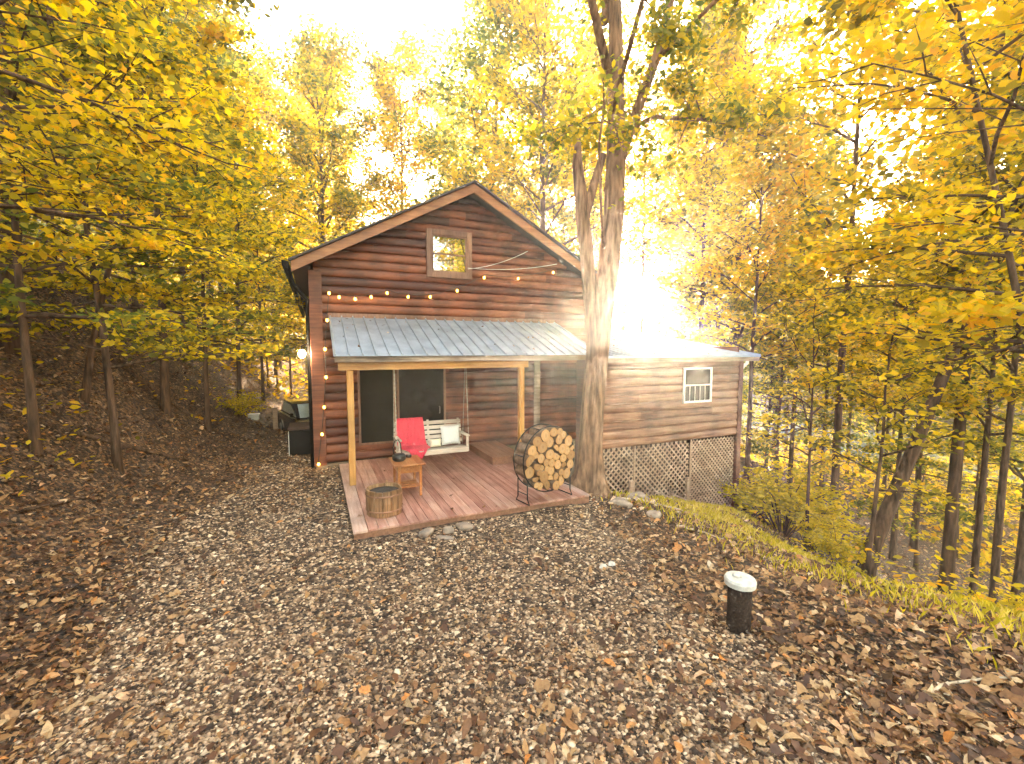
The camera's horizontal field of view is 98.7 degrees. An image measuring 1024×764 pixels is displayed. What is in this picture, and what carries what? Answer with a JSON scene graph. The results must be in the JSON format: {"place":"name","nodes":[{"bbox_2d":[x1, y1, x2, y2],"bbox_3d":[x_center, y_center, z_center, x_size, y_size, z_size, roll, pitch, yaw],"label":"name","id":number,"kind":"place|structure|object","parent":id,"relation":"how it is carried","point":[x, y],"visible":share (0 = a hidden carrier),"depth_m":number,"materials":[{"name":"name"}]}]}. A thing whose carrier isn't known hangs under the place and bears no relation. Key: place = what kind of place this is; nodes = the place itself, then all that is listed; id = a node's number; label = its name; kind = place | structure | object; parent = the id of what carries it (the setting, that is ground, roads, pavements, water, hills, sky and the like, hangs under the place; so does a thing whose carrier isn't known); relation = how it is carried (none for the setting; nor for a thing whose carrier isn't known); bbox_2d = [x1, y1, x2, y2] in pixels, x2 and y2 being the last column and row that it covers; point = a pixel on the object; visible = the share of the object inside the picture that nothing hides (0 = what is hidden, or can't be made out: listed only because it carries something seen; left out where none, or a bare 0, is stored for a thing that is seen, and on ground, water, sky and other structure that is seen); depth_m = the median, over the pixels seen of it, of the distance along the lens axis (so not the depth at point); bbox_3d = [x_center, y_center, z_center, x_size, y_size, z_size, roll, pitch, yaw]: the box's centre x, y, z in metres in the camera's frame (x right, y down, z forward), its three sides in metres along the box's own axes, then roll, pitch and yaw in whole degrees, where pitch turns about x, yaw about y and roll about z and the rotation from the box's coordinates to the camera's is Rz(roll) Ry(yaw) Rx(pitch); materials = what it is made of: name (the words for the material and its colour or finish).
{"place":"outdoors","nodes":[
{"label":"outdoors","id":0,"kind":"place"},
{"bbox_2d":[0,439,890,763],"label":"gravel","id":1,"kind":"structure","parent":0,"point":[210,731],"depth_m":3.50,"materials":[{"name":"beige gravel"}]},
{"bbox_2d":[287,422,309,455],"bbox_3d":[-5.450,1.447,11.392,0.580,0.670,1.060,-2,5,-24],"label":"storage box","id":2,"kind":"object","parent":1,"relation":"on","point":[299,437],"visible":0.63,"depth_m":10.94,"materials":[{"name":"black plastic"}]},
{"bbox_2d":[0,238,1023,763],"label":"ground","id":3,"kind":"structure","parent":0,"point":[98,478],"depth_m":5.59,"materials":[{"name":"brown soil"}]},
{"bbox_2d":[23,494,99,510],"bbox_3d":[-5.857,1.563,5.766,0.052,0.218,1.109,-1,4,-9],"label":"stick","id":4,"kind":"object","parent":3,"relation":"on","point":[44,505],"visible":0.99,"depth_m":5.58,"materials":[{"name":"brown wood"}]},
{"bbox_2d":[0,0,225,457],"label":"maple tree","id":5,"kind":"object","parent":3,"relation":"on","point":[19,290],"visible":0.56,"depth_m":6.07,"materials":[{"name":"yellow plant"}]},
{"bbox_2d":[27,0,201,275],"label":"maple tree","id":6,"kind":"object","parent":3,"relation":"on","point":[69,129],"visible":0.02,"depth_m":10.37,"materials":[{"name":"yellow plant"}]},
{"bbox_2d":[70,429,188,460],"bbox_3d":[-6.780,1.172,7.912,0.113,0.955,1.844,1,4,17],"label":"stick","id":7,"kind":"object","parent":3,"relation":"on","point":[90,436],"visible":0.91,"depth_m":7.72,"materials":[{"name":"brown wood"}]},
{"bbox_2d":[0,0,265,402],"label":"maple sapling","id":8,"kind":"object","parent":3,"relation":"on","point":[210,34],"visible":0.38,"depth_m":8.04,"materials":[{"name":"yellow plant"}]},
{"bbox_2d":[22,0,256,324],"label":"maple tree","id":9,"kind":"object","parent":3,"relation":"on","point":[135,303],"visible":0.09,"depth_m":12.76,"materials":[{"name":"yellow plant"}]},
{"bbox_2d":[0,0,283,472],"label":"maple tree","id":10,"kind":"object","parent":3,"relation":"on","point":[79,251],"visible":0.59,"depth_m":6.82,"materials":[{"name":"yellow plant"}]},
{"bbox_2d":[0,0,290,274],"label":"maple tree","id":11,"kind":"object","parent":3,"relation":"on","point":[112,107],"visible":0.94,"depth_m":4.48,"materials":[{"name":"yellow plant"}]},
{"bbox_2d":[0,0,292,223],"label":"maple tree","id":12,"kind":"object","parent":3,"relation":"on","point":[204,97],"visible":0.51,"depth_m":5.03,"materials":[{"name":"yellow plant"}]},
{"bbox_2d":[0,0,302,356],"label":"leaning tree","id":13,"kind":"object","parent":3,"relation":"on","point":[11,345],"visible":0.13,"depth_m":7.41,"materials":[{"name":"yellow plant"}]},
{"bbox_2d":[100,354,220,435],"bbox_3d":[-8.153,0.336,10.333,2.182,2.103,0.140,-3,5,-34],"label":"stick","id":14,"kind":"object","parent":3,"relation":"on","point":[131,372],"visible":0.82,"depth_m":10.16,"materials":[{"name":"brown wood"}]},
{"bbox_2d":[23,0,304,416],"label":"maple tree","id":15,"kind":"object","parent":3,"relation":"on","point":[165,394],"visible":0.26,"depth_m":9.72,"materials":[{"name":"yellow plant"}]},
{"bbox_2d":[63,0,273,332],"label":"tall tree","id":16,"kind":"object","parent":3,"relation":"on","point":[180,18],"visible":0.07,"depth_m":19.01,"materials":[{"name":"yellow plant"}]},
{"bbox_2d":[71,68,275,362],"bbox_3d":[-11.865,-5.537,15.811,6.139,10.633,5.988,-4,5,-40],"label":"maple tree","id":17,"kind":"object","parent":3,"relation":"on","point":[225,287],"visible":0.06,"depth_m":15.45,"materials":[{"name":"yellow plant"}]},
{"bbox_2d":[34,65,315,431],"bbox_3d":[-7.481,-2.629,10.472,4.790,8.506,4.912,-1,4,-13],"label":"maple tree","id":18,"kind":"object","parent":3,"relation":"on","point":[249,313],"visible":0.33,"depth_m":10.19,"materials":[{"name":"yellow plant"}]},
{"bbox_2d":[106,0,321,346],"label":"tall tree","id":19,"kind":"object","parent":3,"relation":"on","point":[241,59],"visible":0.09,"depth_m":23.02,"materials":[{"name":"yellow plant"}]},
{"bbox_2d":[106,73,333,412],"bbox_3d":[-9.066,-3.654,13.718,6.672,10.452,6.330,2,5,22],"label":"maple tree","id":20,"kind":"object","parent":3,"relation":"on","point":[253,217],"visible":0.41,"depth_m":13.62,"materials":[{"name":"yellow plant"}]},
{"bbox_2d":[162,6,297,328],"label":"tall tree","id":21,"kind":"object","parent":3,"relation":"on","point":[255,51],"visible":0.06,"depth_m":27.39,"materials":[{"name":"yellow plant"}]},
{"bbox_2d":[170,178,312,403],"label":"maple tree","id":22,"kind":"object","parent":3,"relation":"on","point":[278,266],"visible":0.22,"depth_m":20.56,"materials":[{"name":"yellow plant"}]},
{"bbox_2d":[213,388,272,419],"bbox_3d":[-7.963,0.684,13.049,1.511,0.996,1.382,0,4,1],"label":"shrub","id":23,"kind":"object","parent":3,"relation":"on","point":[242,404],"visible":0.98,"depth_m":12.96,"materials":[{"name":"yellow plant"}]},
{"bbox_2d":[222,245,306,387],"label":"maple tree","id":24,"kind":"object","parent":3,"relation":"on","point":[251,258],"visible":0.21,"depth_m":25.03,"materials":[{"name":"yellow plant"}]},
{"bbox_2d":[227,243,306,391],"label":"maple tree","id":25,"kind":"object","parent":3,"relation":"on","point":[272,342],"visible":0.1,"depth_m":26.55,"materials":[{"name":"yellow plant"}]},
{"bbox_2d":[231,246,306,395],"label":"maple tree","id":26,"kind":"object","parent":3,"relation":"on","point":[303,335],"visible":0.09,"depth_m":29.08,"materials":[{"name":"yellow plant"}]},
{"bbox_2d":[228,50,336,371],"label":"tall tree","id":27,"kind":"object","parent":3,"relation":"on","point":[265,116],"visible":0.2,"depth_m":32.56,"materials":[{"name":"yellow plant"}]},
{"bbox_2d":[278,398,308,431],"bbox_3d":[-7.687,1.446,17.061,1.920,1.470,4.450,-3,5,-38],"label":"parked car","id":28,"kind":"object","parent":3,"relation":"on","point":[293,411],"visible":0.22,"depth_m":16.57,"materials":[{"name":"paint"}]},
{"bbox_2d":[233,9,411,301],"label":"tall tree","id":29,"kind":"object","parent":3,"relation":"on","point":[314,53],"visible":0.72,"depth_m":26.58,"materials":[{"name":"yellow plant"}]},
{"bbox_2d":[261,44,387,256],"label":"tall tree","id":30,"kind":"object","parent":3,"relation":"on","point":[355,95],"visible":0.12,"depth_m":40.75,"materials":[{"name":"yellow plant"}]},
{"bbox_2d":[317,21,458,237],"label":"tall tree","id":31,"kind":"object","parent":3,"relation":"on","point":[383,82],"visible":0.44,"depth_m":29.15,"materials":[{"name":"yellow plant"}]},
{"bbox_2d":[408,84,502,205],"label":"tall tree","id":32,"kind":"object","parent":3,"relation":"on","point":[436,111],"visible":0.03,"depth_m":38.66,"materials":[{"name":"yellow plant"}]},
{"bbox_2d":[392,0,596,254],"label":"tall tree","id":33,"kind":"object","parent":3,"relation":"on","point":[490,30],"visible":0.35,"depth_m":26.20,"materials":[{"name":"yellow plant"}]},
{"bbox_2d":[0,213,1023,613],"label":"undergrowth","id":34,"kind":"object","parent":3,"relation":"on","point":[964,533],"visible":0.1,"depth_m":20.20,"materials":[{"name":"yellow plant"}]},
{"bbox_2d":[281,180,760,539],"bbox_3d":[-0.657,0.367,16.827,13.570,11.027,18.650,-2,5,-24],"label":"log cabin","id":35,"kind":"object","parent":3,"relation":"on","point":[672,415],"visible":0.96,"depth_m":10.54,"materials":[{"name":"red wood"}]},
{"bbox_2d":[357,370,395,445],"bbox_3d":[-3.094,0.425,10.080,0.820,2.010,0.050,-2,5,-24],"label":"window","id":36,"kind":"structure","parent":35,"relation":"in","point":[375,387],"depth_m":10.06,"materials":[{"name":"black glass"}]},
{"bbox_2d":[365,482,402,518],"bbox_3d":[-1.964,1.812,6.773,0.561,0.394,0.561,-2,5,-24],"label":"stave planter","id":37,"kind":"object","parent":35,"relation":"on","point":[383,500],"visible":1,"depth_m":6.57,"materials":[{"name":"brown wood"}]},
{"bbox_2d":[389,455,424,495],"bbox_3d":[-1.841,1.653,7.705,0.510,0.576,0.680,-2,5,-24],"label":"side table","id":38,"kind":"object","parent":35,"relation":"on","point":[413,464],"visible":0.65,"depth_m":7.54,"materials":[{"name":"orange wood"}]},
{"bbox_2d":[396,356,445,445],"bbox_3d":[-2.143,0.556,10.486,1.160,2.330,0.098,-2,5,-24],"label":"door","id":39,"kind":"structure","parent":35,"relation":"in","point":[420,392],"depth_m":10.48,"materials":[{"name":"black glass"}]},
{"bbox_2d":[393,356,469,455],"bbox_3d":[-1.678,0.411,9.072,1.482,2.083,0.647,-2,5,-24],"label":"porch swing","id":40,"kind":"object","parent":35,"relation":"hanging from","point":[459,447],"visible":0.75,"depth_m":9.21,"materials":[{"name":"wood"}]},
{"bbox_2d":[396,417,429,458],"bbox_3d":[-2.013,1.149,8.960,0.626,0.786,0.783,-2,5,-24],"label":"blanket","id":41,"kind":"object","parent":40,"relation":"on","point":[411,433],"visible":0.95,"depth_m":9.08,"materials":[{"name":"red fabric"}]},
{"bbox_2d":[440,425,459,444],"bbox_3d":[-1.310,1.125,9.342,0.420,0.400,0.150,-2,-9,-28],"label":"pillow","id":42,"kind":"object","parent":40,"relation":"on","point":[449,434],"visible":1,"depth_m":9.28,"materials":[{"name":"grey fabric"}]},
{"bbox_2d":[317,269,553,465],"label":"string lights","id":43,"kind":"object","parent":35,"relation":"hanging from","point":[318,463],"visible":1,"depth_m":9.64},
{"bbox_2d":[426,228,471,279],"bbox_3d":[-1.496,-3.053,10.541,1.120,1.120,0.060,-2,5,-24],"label":"window","id":44,"kind":"structure","parent":35,"relation":"in","point":[448,253],"depth_m":10.53,"materials":[{"name":"brown glass"}]},
{"bbox_2d":[513,423,573,505],"bbox_3d":[0.551,1.335,7.411,1.111,1.248,0.366,-3,5,-35],"label":"log rack","id":45,"kind":"object","parent":35,"relation":"on","point":[529,485],"visible":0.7,"depth_m":7.25,"materials":[{"name":"black metal"}]},
{"bbox_2d":[514,464,534,478],"bbox_3d":[0.203,1.450,7.183,0.211,0.186,0.281,-3,5,-35],"label":"firewood log","id":46,"kind":"object","parent":45,"relation":"in","point":[529,471],"visible":0.81,"depth_m":7.09,"materials":[{"name":"brown wood"}]},
{"bbox_2d":[512,451,534,467],"bbox_3d":[0.189,1.251,7.141,0.181,0.190,0.378,-3,5,-35],"label":"firewood log","id":47,"kind":"object","parent":46,"relation":"on","point":[528,460],"visible":0.88,"depth_m":7.02,"materials":[{"name":"brown wood"}]},
{"bbox_2d":[516,442,536,455],"bbox_3d":[0.231,1.093,7.156,0.174,0.183,0.330,-3,5,-35],"label":"firewood log","id":48,"kind":"object","parent":47,"relation":"on","point":[531,450],"visible":0.96,"depth_m":7.06,"materials":[{"name":"brown wood"}]},
{"bbox_2d":[521,433,541,446],"bbox_3d":[0.317,0.950,7.209,0.189,0.168,0.325,-3,5,-35],"label":"firewood log","id":49,"kind":"object","parent":48,"relation":"on","point":[536,441],"visible":0.9,"depth_m":7.11,"materials":[{"name":"brown wood"}]},
{"bbox_2d":[682,367,712,403],"bbox_3d":[5.374,0.087,12.728,1.100,1.020,0.050,-2,5,-24],"label":"window","id":50,"kind":"structure","parent":35,"relation":"in","point":[697,381],"depth_m":12.73,"materials":[{"name":"white plastic"}]},
{"bbox_2d":[429,0,655,299],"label":"tall tree","id":51,"kind":"object","parent":3,"relation":"on","point":[535,15],"visible":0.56,"depth_m":24.61,"materials":[{"name":"yellow plant"}]},
{"bbox_2d":[515,57,651,329],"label":"tall tree","id":52,"kind":"object","parent":3,"relation":"on","point":[559,69],"visible":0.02,"depth_m":36.75,"materials":[{"name":"yellow plant"}]},
{"bbox_2d":[530,34,667,328],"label":"tall tree","id":53,"kind":"object","parent":3,"relation":"on","point":[566,213],"visible":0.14,"depth_m":30.74,"materials":[{"name":"yellow plant"}]},
{"bbox_2d":[574,170,640,321],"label":"straight tree","id":54,"kind":"object","parent":3,"relation":"on","point":[625,285],"visible":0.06,"depth_m":41.89,"materials":[{"name":"yellow plant"}]},
{"bbox_2d":[586,22,705,331],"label":"tall tree","id":55,"kind":"object","parent":3,"relation":"on","point":[633,242],"visible":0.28,"depth_m":27.64,"materials":[{"name":"yellow plant"}]},
{"bbox_2d":[623,121,709,329],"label":"tall tree","id":56,"kind":"object","parent":3,"relation":"on","point":[652,260],"visible":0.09,"depth_m":39.88,"materials":[{"name":"yellow plant"}]},
{"bbox_2d":[498,0,840,498],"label":"tree","id":57,"kind":"object","parent":3,"relation":"on","point":[600,288],"visible":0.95,"depth_m":8.27,"materials":[{"name":"brown plant"}]},
{"bbox_2d":[653,279,713,342],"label":"tall tree","id":58,"kind":"object","parent":3,"relation":"on","point":[676,320],"visible":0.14,"depth_m":29.98,"materials":[{"name":"yellow plant"}]},
{"bbox_2d":[626,0,785,342],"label":"straight tree","id":59,"kind":"object","parent":3,"relation":"on","point":[677,187],"visible":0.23,"depth_m":26.64,"materials":[{"name":"yellow plant"}]},
{"bbox_2d":[651,154,762,344],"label":"tall tree","id":60,"kind":"object","parent":3,"relation":"on","point":[695,279],"visible":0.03,"depth_m":37.94,"materials":[{"name":"yellow plant"}]},
{"bbox_2d":[648,26,769,324],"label":"straight tree","id":61,"kind":"object","parent":3,"relation":"on","point":[753,36],"visible":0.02,"depth_m":33.72,"materials":[{"name":"yellow plant"}]},
{"bbox_2d":[646,122,796,370],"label":"tall tree","id":62,"kind":"object","parent":3,"relation":"on","point":[669,327],"visible":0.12,"depth_m":29.30,"materials":[{"name":"yellow plant"}]},
{"bbox_2d":[724,571,756,634],"bbox_3d":[1.934,1.933,3.748,0.250,0.610,0.250,-2,5,-24],"label":"capped post","id":63,"kind":"object","parent":3,"relation":"on","point":[742,586],"visible":0.92,"depth_m":3.67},
{"bbox_2d":[627,0,870,345],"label":"tall tree","id":64,"kind":"object","parent":3,"relation":"on","point":[773,42],"visible":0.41,"depth_m":22.33,"materials":[{"name":"yellow plant"}]},
{"bbox_2d":[719,464,801,522],"bbox_3d":[7.637,3.601,13.842,2.783,2.171,3.163,2,5,30],"label":"shrub","id":65,"kind":"object","parent":3,"relation":"on","point":[744,494],"visible":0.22,"depth_m":13.61,"materials":[{"name":"yellow plant"}]},
{"bbox_2d":[682,50,858,509],"bbox_3d":[8.292,-2.674,14.675,4.877,15.165,4.533,2,4,21],"label":"straight tree","id":66,"kind":"object","parent":3,"relation":"on","point":[742,173],"visible":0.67,"depth_m":14.20,"materials":[{"name":"yellow plant"}]},
{"bbox_2d":[714,259,833,469],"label":"maple tree","id":67,"kind":"object","parent":3,"relation":"on","point":[770,370],"visible":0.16,"depth_m":20.26,"materials":[{"name":"yellow plant"}]},
{"bbox_2d":[713,164,847,462],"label":"tall tree","id":68,"kind":"object","parent":3,"relation":"on","point":[764,363],"visible":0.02,"depth_m":24.06,"materials":[{"name":"yellow plant"}]},
{"bbox_2d":[718,459,856,538],"bbox_3d":[6.813,2.995,10.950,3.149,2.076,2.878,1,4,19],"label":"shrub","id":69,"kind":"object","parent":3,"relation":"on","point":[769,503],"visible":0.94,"depth_m":10.65,"materials":[{"name":"yellow plant"}]},
{"bbox_2d":[720,277,872,491],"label":"maple tree","id":70,"kind":"object","parent":3,"relation":"on","point":[755,449],"visible":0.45,"depth_m":15.79,"materials":[{"name":"yellow plant"}]},
{"bbox_2d":[729,99,872,489],"bbox_3d":[11.316,-2.864,17.448,4.931,15.920,5.453,3,5,36],"label":"straight tree","id":71,"kind":"object","parent":3,"relation":"on","point":[831,351],"visible":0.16,"depth_m":16.92,"materials":[{"name":"yellow plant"}]},
{"bbox_2d":[601,490,1023,671],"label":"grass","id":72,"kind":"structure","parent":3,"relation":"on","point":[709,510],"depth_m":5.15,"materials":[{"name":"plant"}]},
{"bbox_2d":[762,484,869,552],"bbox_3d":[8.153,3.770,11.784,2.451,1.935,3.007,3,5,34],"label":"shrub","id":73,"kind":"object","parent":3,"relation":"on","point":[833,509],"visible":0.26,"depth_m":11.35,"materials":[{"name":"yellow plant"}]},
{"bbox_2d":[743,277,889,551],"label":"maple sapling","id":74,"kind":"object","parent":3,"relation":"on","point":[799,328],"visible":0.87,"depth_m":9.82,"materials":[{"name":"yellow plant"}]},
{"bbox_2d":[756,128,895,497],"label":"straight tree","id":75,"kind":"object","parent":3,"relation":"on","point":[839,145],"visible":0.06,"depth_m":18.63,"materials":[{"name":"yellow plant"}]},
{"bbox_2d":[782,337,889,449],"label":"maple tree","id":76,"kind":"object","parent":3,"relation":"on","point":[857,436],"visible":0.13,"depth_m":31.78,"materials":[{"name":"yellow plant"}]},
{"bbox_2d":[796,516,886,571],"bbox_3d":[6.622,3.448,9.004,1.560,1.232,1.914,4,6,43],"label":"shrub","id":77,"kind":"object","parent":3,"relation":"on","point":[843,549],"visible":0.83,"depth_m":8.85,"materials":[{"name":"yellow plant"}]},
{"bbox_2d":[716,0,970,541],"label":"straight tree","id":78,"kind":"object","parent":3,"relation":"on","point":[800,147],"visible":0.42,"depth_m":13.46,"materials":[{"name":"yellow plant"}]},
{"bbox_2d":[809,243,884,473],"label":"straight tree","id":79,"kind":"object","parent":3,"relation":"on","point":[850,413],"visible":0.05,"depth_m":25.24,"materials":[{"name":"yellow plant"}]},
{"bbox_2d":[742,0,1023,352],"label":"leaning tree","id":80,"kind":"object","parent":3,"relation":"on","point":[978,307],"visible":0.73,"depth_m":5.67,"materials":[{"name":"yellow plant"}]},
{"bbox_2d":[753,0,1023,390],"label":"maple tree","id":81,"kind":"object","parent":3,"relation":"on","point":[968,210],"visible":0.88,"depth_m":5.20,"materials":[{"name":"yellow plant"}]},
{"bbox_2d":[849,208,939,493],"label":"straight tree","id":82,"kind":"object","parent":3,"relation":"on","point":[884,479],"visible":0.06,"depth_m":22.48,"materials":[{"name":"yellow plant"}]},
{"bbox_2d":[787,270,1005,576],"bbox_3d":[6.741,1.160,7.849,2.796,6.368,3.207,-2,5,-24],"label":"maple sapling","id":83,"kind":"object","parent":3,"relation":"on","point":[922,295],"visible":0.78,"depth_m":7.87,"materials":[{"name":"yellow plant"}]},
{"bbox_2d":[786,0,1023,593],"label":"straight tree","id":84,"kind":"object","parent":3,"relation":"on","point":[947,566],"visible":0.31,"depth_m":9.87,"materials":[{"name":"yellow plant"}]},
{"bbox_2d":[787,106,1023,577],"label":"leaning tree","id":85,"kind":"object","parent":3,"relation":"on","point":[887,511],"visible":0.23,"depth_m":8.72,"materials":[{"name":"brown plant"}]},
{"bbox_2d":[823,126,1010,560],"bbox_3d":[12.657,-0.847,14.343,4.281,14.322,4.606,-1,4,-10],"label":"straight tree","id":86,"kind":"object","parent":3,"relation":"on","point":[893,545],"visible":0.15,"depth_m":14.27,"materials":[{"name":"yellow plant"}]},
{"bbox_2d":[818,327,1023,570],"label":"maple tree","id":87,"kind":"object","parent":3,"relation":"on","point":[964,516],"visible":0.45,"depth_m":13.76,"materials":[{"name":"yellow plant"}]},
{"bbox_2d":[857,162,1004,548],"bbox_3d":[15.094,-0.786,15.953,3.889,14.839,4.137,-1,4,-16],"label":"straight tree","id":88,"kind":"object","parent":3,"relation":"on","point":[911,541],"visible":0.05,"depth_m":16.38,"materials":[{"name":"yellow plant"}]},
{"bbox_2d":[866,0,1023,603],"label":"straight tree","id":89,"kind":"object","parent":3,"relation":"on","point":[1014,383],"visible":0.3,"depth_m":8.69,"materials":[{"name":"yellow plant"}]},
{"bbox_2d":[877,32,1023,601],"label":"straight tree","id":90,"kind":"object","parent":3,"relation":"on","point":[977,538],"visible":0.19,"depth_m":9.56,"materials":[{"name":"yellow plant"}]},
{"bbox_2d":[884,0,1023,555],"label":"straight tree","id":91,"kind":"object","parent":3,"relation":"on","point":[973,13],"visible":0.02,"depth_m":16.33,"materials":[{"name":"yellow plant"}]},
{"bbox_2d":[902,101,1023,607],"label":"tall tree","id":92,"kind":"object","parent":3,"relation":"on","point":[995,450],"visible":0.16,"depth_m":13.66,"materials":[{"name":"yellow plant"}]},
{"bbox_2d":[903,350,1023,538],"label":"maple tree","id":93,"kind":"object","parent":3,"relation":"on","point":[1000,427],"visible":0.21,"depth_m":19.49,"materials":[{"name":"yellow plant"}]},
{"bbox_2d":[930,676,1015,694],"bbox_3d":[3.096,1.986,2.922,0.830,0.042,0.069,-1,4,-10],"label":"stick","id":94,"kind":"object","parent":3,"relation":"on","point":[938,687],"visible":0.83,"depth_m":2.92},
{"bbox_2d":[957,587,1023,611],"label":"shrub","id":95,"kind":"object","parent":3,"relation":"on","point":[1015,597],"visible":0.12,"depth_m":6.45,"materials":[{"name":"yellow plant"}]},
{"bbox_2d":[166,0,1018,333],"label":"sky","id":96,"kind":"structure","parent":0,"point":[378,20],"materials":[{"name":"white"}]},
{"bbox_2d":[741,400,1023,483],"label":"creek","id":97,"kind":"structure","parent":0,"point":[929,455],"depth_m":42.82,"materials":[{"name":"liquid"}]},
{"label":"firewood log","id":98,"kind":"object","parent":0,"visible":0},
{"bbox_2d":[534,452,544,462],"bbox_3d":[0.394,1.239,7.292,0.153,0.161,0.290,-3,5,-35],"label":"firewood log","id":99,"kind":"object","parent":98,"relation":"on","point":[541,458],"visible":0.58,"depth_m":7.18,"materials":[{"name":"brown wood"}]},
{"bbox_2d":[536,441,547,452],"bbox_3d":[0.406,1.055,7.300,0.209,0.188,0.328,-3,5,-35],"label":"firewood log","id":100,"kind":"object","parent":99,"relation":"on","point":[542,447],"visible":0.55,"depth_m":7.17,"materials":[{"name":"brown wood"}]},
{"bbox_2d":[529,427,549,441],"bbox_3d":[0.455,0.862,7.274,0.188,0.204,0.324,-3,5,-35],"label":"firewood log","id":101,"kind":"object","parent":100,"relation":"on","point":[544,434],"visible":0.77,"depth_m":7.16,"materials":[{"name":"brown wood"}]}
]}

